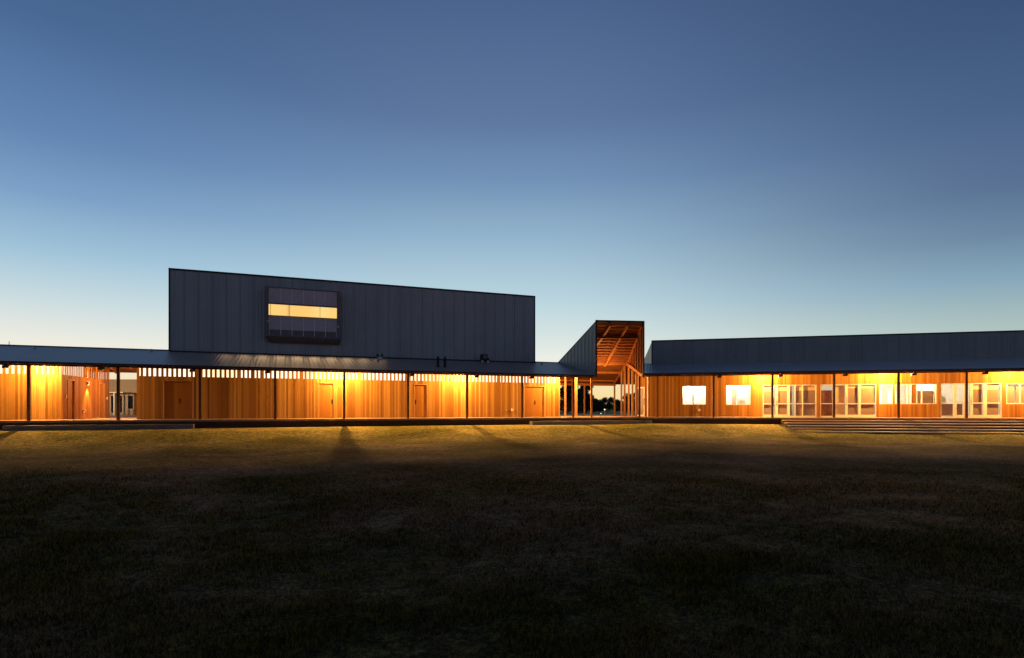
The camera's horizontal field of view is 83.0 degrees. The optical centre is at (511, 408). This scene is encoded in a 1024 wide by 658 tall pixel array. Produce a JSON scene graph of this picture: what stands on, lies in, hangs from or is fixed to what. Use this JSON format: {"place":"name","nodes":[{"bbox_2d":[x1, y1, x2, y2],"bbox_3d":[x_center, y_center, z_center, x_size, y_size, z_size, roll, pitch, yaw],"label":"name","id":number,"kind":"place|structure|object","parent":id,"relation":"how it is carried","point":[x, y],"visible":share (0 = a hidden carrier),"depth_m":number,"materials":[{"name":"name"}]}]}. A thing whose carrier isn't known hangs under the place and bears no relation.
{"place":"outdoors","nodes":[
{"label":"outdoors","id":0,"kind":"place"},
{"bbox_2d":[0,344,596,419],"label":"school building","id":1,"kind":"structure","parent":0,"point":[39,382],"depth_m":33.45,"materials":[{"name":"brown wood"}]},
{"bbox_2d":[68,379,74,418],"bbox_3d":[-23.587,-0.500,30.906,0.150,2.100,0.840,0,0,-16],"label":"door","id":2,"kind":"structure","parent":1,"relation":"in","point":[71,383],"depth_m":31.11,"materials":[{"name":"brown wood"}]},
{"bbox_2d":[99,383,104,417],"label":"door","id":3,"kind":"structure","parent":1,"relation":"in","point":[101,385],"depth_m":34.97,"materials":[{"name":"brown wood"}]},
{"bbox_2d":[163,380,192,418],"bbox_3d":[-18.336,-0.505,31.815,1.470,2.110,0.150,0,0,-21],"label":"door","id":4,"kind":"structure","parent":1,"relation":"in","point":[177,394],"depth_m":31.81,"materials":[{"name":"brown wood"}]},
{"bbox_2d":[318,383,333,417],"bbox_3d":[-11.104,-0.505,34.610,0.920,2.110,0.150,0,0,-21],"label":"door","id":5,"kind":"structure","parent":1,"relation":"in","point":[325,391],"depth_m":34.61,"materials":[{"name":"orange wood"}]},
{"bbox_2d":[168,268,535,362],"bbox_3d":[-9.990,-5.295,40.122,23.350,5.890,6.010,0,0,-21],"label":"storey","id":6,"kind":"object","parent":1,"relation":"on","point":[223,312],"visible":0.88,"depth_m":37.33,"materials":[{"name":"dark steel"},{"name":"steel"},{"name":"glass"}]},
{"bbox_2d":[265,286,340,344],"bbox_3d":[-13.012,-5.790,36.166,4.440,3.320,0.808,0,0,-21],"label":"bay window","id":7,"kind":"structure","parent":6,"relation":"in","point":[289,304],"depth_m":35.95,"materials":[{"name":"glass"}]},
{"bbox_2d":[414,384,427,417],"bbox_3d":[-5.791,-0.505,36.664,0.890,2.110,0.150,0,0,-21],"label":"door","id":8,"kind":"structure","parent":1,"relation":"in","point":[420,390],"depth_m":36.68,"materials":[{"name":"orange wood"}]},
{"bbox_2d":[480,354,488,362],"bbox_3d":[-1.863,-3.474,40.063,0.570,0.570,0.480,0,0,-21],"label":"exhaust unit","id":9,"kind":"object","parent":1,"relation":"on","point":[483,357],"visible":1,"depth_m":39.89,"materials":[{"name":"black metal"}]},
{"bbox_2d":[524,386,544,416],"bbox_3d":[1.504,-0.505,39.483,1.530,2.110,0.150,0,0,-21],"label":"door","id":10,"kind":"structure","parent":1,"relation":"in","point":[534,396],"depth_m":39.51,"materials":[{"name":"orange wood"}]},
{"bbox_2d":[0,409,1023,657],"bbox_3d":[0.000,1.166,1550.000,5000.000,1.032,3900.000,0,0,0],"label":"lawn","id":11,"kind":"structure","parent":0,"point":[592,449],"depth_m":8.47,"materials":[{"name":"green plant"}]},
{"bbox_2d":[2,424,194,430],"bbox_3d":[-19.194,0.875,27.243,7.506,0.250,0.440,0,0,-21],"label":"step","id":12,"kind":"object","parent":11,"relation":"on","point":[93,427],"visible":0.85,"depth_m":26.97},
{"bbox_2d":[0,414,1023,429],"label":"verandah deck","id":13,"kind":"structure","parent":11,"relation":"on","point":[285,422],"depth_m":33.44,"materials":[{"name":"brown wood"}]},
{"bbox_2d":[559,320,644,416],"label":"entrance gateway","id":14,"kind":"object","parent":13,"relation":"on","point":[606,352],"visible":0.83,"depth_m":40.35,"materials":[{"name":"steel"},{"name":"timber"}]},
{"bbox_2d":[560,386,577,412],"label":"tree","id":15,"kind":"object","parent":11,"relation":"on","point":[568,397],"visible":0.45,"depth_m":99.82,"materials":[{"name":"black plant"}]},
{"bbox_2d":[567,387,581,412],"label":"tree","id":16,"kind":"object","parent":11,"relation":"on","point":[570,402],"visible":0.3,"depth_m":96.33,"materials":[{"name":"black plant"}]},
{"bbox_2d":[577,386,593,412],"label":"tree","id":17,"kind":"object","parent":11,"relation":"on","point":[581,397],"visible":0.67,"depth_m":91.26,"materials":[{"name":"black plant"}]},
{"bbox_2d":[530,420,651,424],"bbox_3d":[5.127,0.875,36.643,8.536,0.250,0.440,0,0,-21],"label":"step","id":18,"kind":"object","parent":11,"relation":"on","point":[590,422],"visible":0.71,"depth_m":36.28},
{"bbox_2d":[589,398,603,411],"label":"tree","id":19,"kind":"object","parent":11,"relation":"on","point":[596,407],"visible":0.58,"depth_m":109.45,"materials":[{"name":"black plant"}]},
{"bbox_2d":[598,399,604,406],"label":"tree","id":20,"kind":"object","parent":11,"relation":"on","point":[600,402],"visible":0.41,"depth_m":164.67,"materials":[{"name":"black plant"}]},
{"bbox_2d":[601,397,606,410],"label":"tree","id":21,"kind":"object","parent":11,"relation":"on","point":[604,405],"visible":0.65,"depth_m":169.62,"materials":[{"name":"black plant"}]},
{"bbox_2d":[606,397,613,410],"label":"tree","id":22,"kind":"object","parent":11,"relation":"on","point":[609,405],"visible":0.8,"depth_m":165.60,"materials":[{"name":"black plant"}]},
{"bbox_2d":[609,398,620,410],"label":"tree","id":23,"kind":"object","parent":11,"relation":"on","point":[617,402],"visible":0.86,"depth_m":158.93,"materials":[{"name":"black plant"}]},
{"bbox_2d":[622,393,634,411],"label":"tree","id":24,"kind":"object","parent":11,"relation":"on","point":[627,403],"visible":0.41,"depth_m":104.62,"materials":[{"name":"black plant"}]},
{"bbox_2d":[780,420,1023,433],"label":"broad stairs","id":25,"kind":"structure","parent":11,"relation":"on","point":[879,426],"depth_m":32.86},
{"bbox_2d":[0,0,1023,403],"label":"sky","id":26,"kind":"structure","parent":0,"point":[686,169],"materials":[{"name":"blue"}]},
{"bbox_2d":[736,399,744,403],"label":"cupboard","id":27,"kind":"object","parent":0,"point":[740,401],"visible":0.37,"depth_m":41.50,"materials":[{"name":"beige metal"}]},
{"bbox_2d":[616,330,1023,417],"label":"classroom building","id":28,"kind":"structure","parent":0,"point":[680,379],"depth_m":39.31,"materials":[{"name":"wood"}]},
{"bbox_2d":[641,387,644,415],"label":"glass door","id":29,"kind":"structure","parent":28,"relation":"in","point":[642,388],"depth_m":42.34,"materials":[{"name":"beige glass"}]},
{"bbox_2d":[682,386,705,404],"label":"window","id":30,"kind":"structure","parent":28,"relation":"in","point":[682,386],"depth_m":40.89,"materials":[{"name":"beige metal"}]},
{"bbox_2d":[732,389,735,403],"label":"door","id":31,"kind":"structure","parent":28,"relation":"on","point":[733,396],"depth_m":42.40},
{"bbox_2d":[726,385,750,404],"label":"window","id":32,"kind":"structure","parent":28,"relation":"in","point":[726,385],"depth_m":40.25,"materials":[{"name":"beige metal"}]},
{"bbox_2d":[763,384,816,416],"bbox_3d":[18.878,-0.550,39.432,3.380,2.200,0.229,0,0,14],"label":"glass door","id":33,"kind":"structure","parent":28,"relation":"in","point":[805,403],"depth_m":39.40,"materials":[{"name":"glass"}]},
{"bbox_2d":[820,384,875,416],"bbox_3d":[22.367,-0.550,38.585,3.360,2.200,0.264,0,0,14],"label":"glass door","id":34,"kind":"structure","parent":28,"relation":"in","point":[858,397],"depth_m":38.57,"materials":[{"name":"glass"}]},
{"bbox_2d":[880,384,892,403],"bbox_3d":[24.550,-0.970,38.039,0.780,1.320,0.115,0,0,14],"label":"window","id":35,"kind":"structure","parent":28,"relation":"in","point":[880,384],"depth_m":37.94,"materials":[{"name":"beige metal"}]},
{"bbox_2d":[888,391,890,401],"bbox_3d":[25.916,-0.825,39.495,0.450,0.750,0.050,0,0,14],"label":"white board","id":36,"kind":"object","parent":28,"relation":"attached to","point":[889,396],"visible":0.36,"depth_m":39.51,"materials":[{"name":"white"}]},
{"bbox_2d":[895,384,936,403],"bbox_3d":[26.200,-0.970,37.630,2.400,1.320,0.115,0,0,14],"label":"window","id":37,"kind":"structure","parent":28,"relation":"in","point":[912,386],"depth_m":37.63,"materials":[{"name":"beige metal"}]},
{"bbox_2d":[941,383,1001,417],"bbox_3d":[29.195,-0.550,36.874,3.360,2.200,0.229,0,0,14],"label":"glass door","id":38,"kind":"structure","parent":28,"relation":"in","point":[983,403],"depth_m":36.82,"materials":[{"name":"glass"}]},
{"bbox_2d":[1006,383,1023,403],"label":"window","id":39,"kind":"structure","parent":28,"relation":"in","point":[1009,390],"depth_m":36.37,"materials":[{"name":"beige metal"}]},
{"bbox_2d":[916,391,931,402],"bbox_3d":[27.233,-0.340,38.327,0.850,1.720,0.485,0,0,14],"label":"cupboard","id":40,"kind":"object","parent":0,"point":[926,396],"visible":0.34,"depth_m":38.11,"materials":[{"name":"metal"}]},
{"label":"court paving","id":41,"kind":"structure","parent":0,"visible":0},
{"bbox_2d":[103,379,136,414],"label":"court building","id":42,"kind":"structure","parent":41,"relation":"on","point":[128,396],"depth_m":52.07,"materials":[{"name":"white paint"}]},
{"bbox_2d":[110,395,115,412],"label":"window","id":43,"kind":"structure","parent":42,"relation":"in","point":[111,398],"depth_m":52.07,"materials":[{"name":"white paint"}]},
{"bbox_2d":[120,395,122,412],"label":"window","id":44,"kind":"structure","parent":42,"relation":"in","point":[121,396],"depth_m":52.16,"materials":[{"name":"glass"}]},
{"bbox_2d":[124,395,125,412],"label":"window","id":45,"kind":"structure","parent":42,"relation":"in","point":[124,395],"depth_m":52.07,"materials":[{"name":"white paint"}]},
{"bbox_2d":[127,395,133,408],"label":"window","id":46,"kind":"structure","parent":42,"relation":"in","point":[131,397],"depth_m":52.16,"materials":[{"name":"white paint"}]},
{"bbox_3d":[28.586,0.145,38.318,1.300,0.750,0.650,0,0,14],"label":"table","id":47,"kind":"object","parent":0,"visible":0},
{"bbox_2d":[941,396,945,402],"bbox_3d":[28.362,-0.550,38.224,0.450,0.620,0.060,0,0,14],"label":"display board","id":48,"kind":"object","parent":47,"relation":"on","point":[943,399],"visible":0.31,"depth_m":38.17,"materials":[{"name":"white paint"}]}
]}

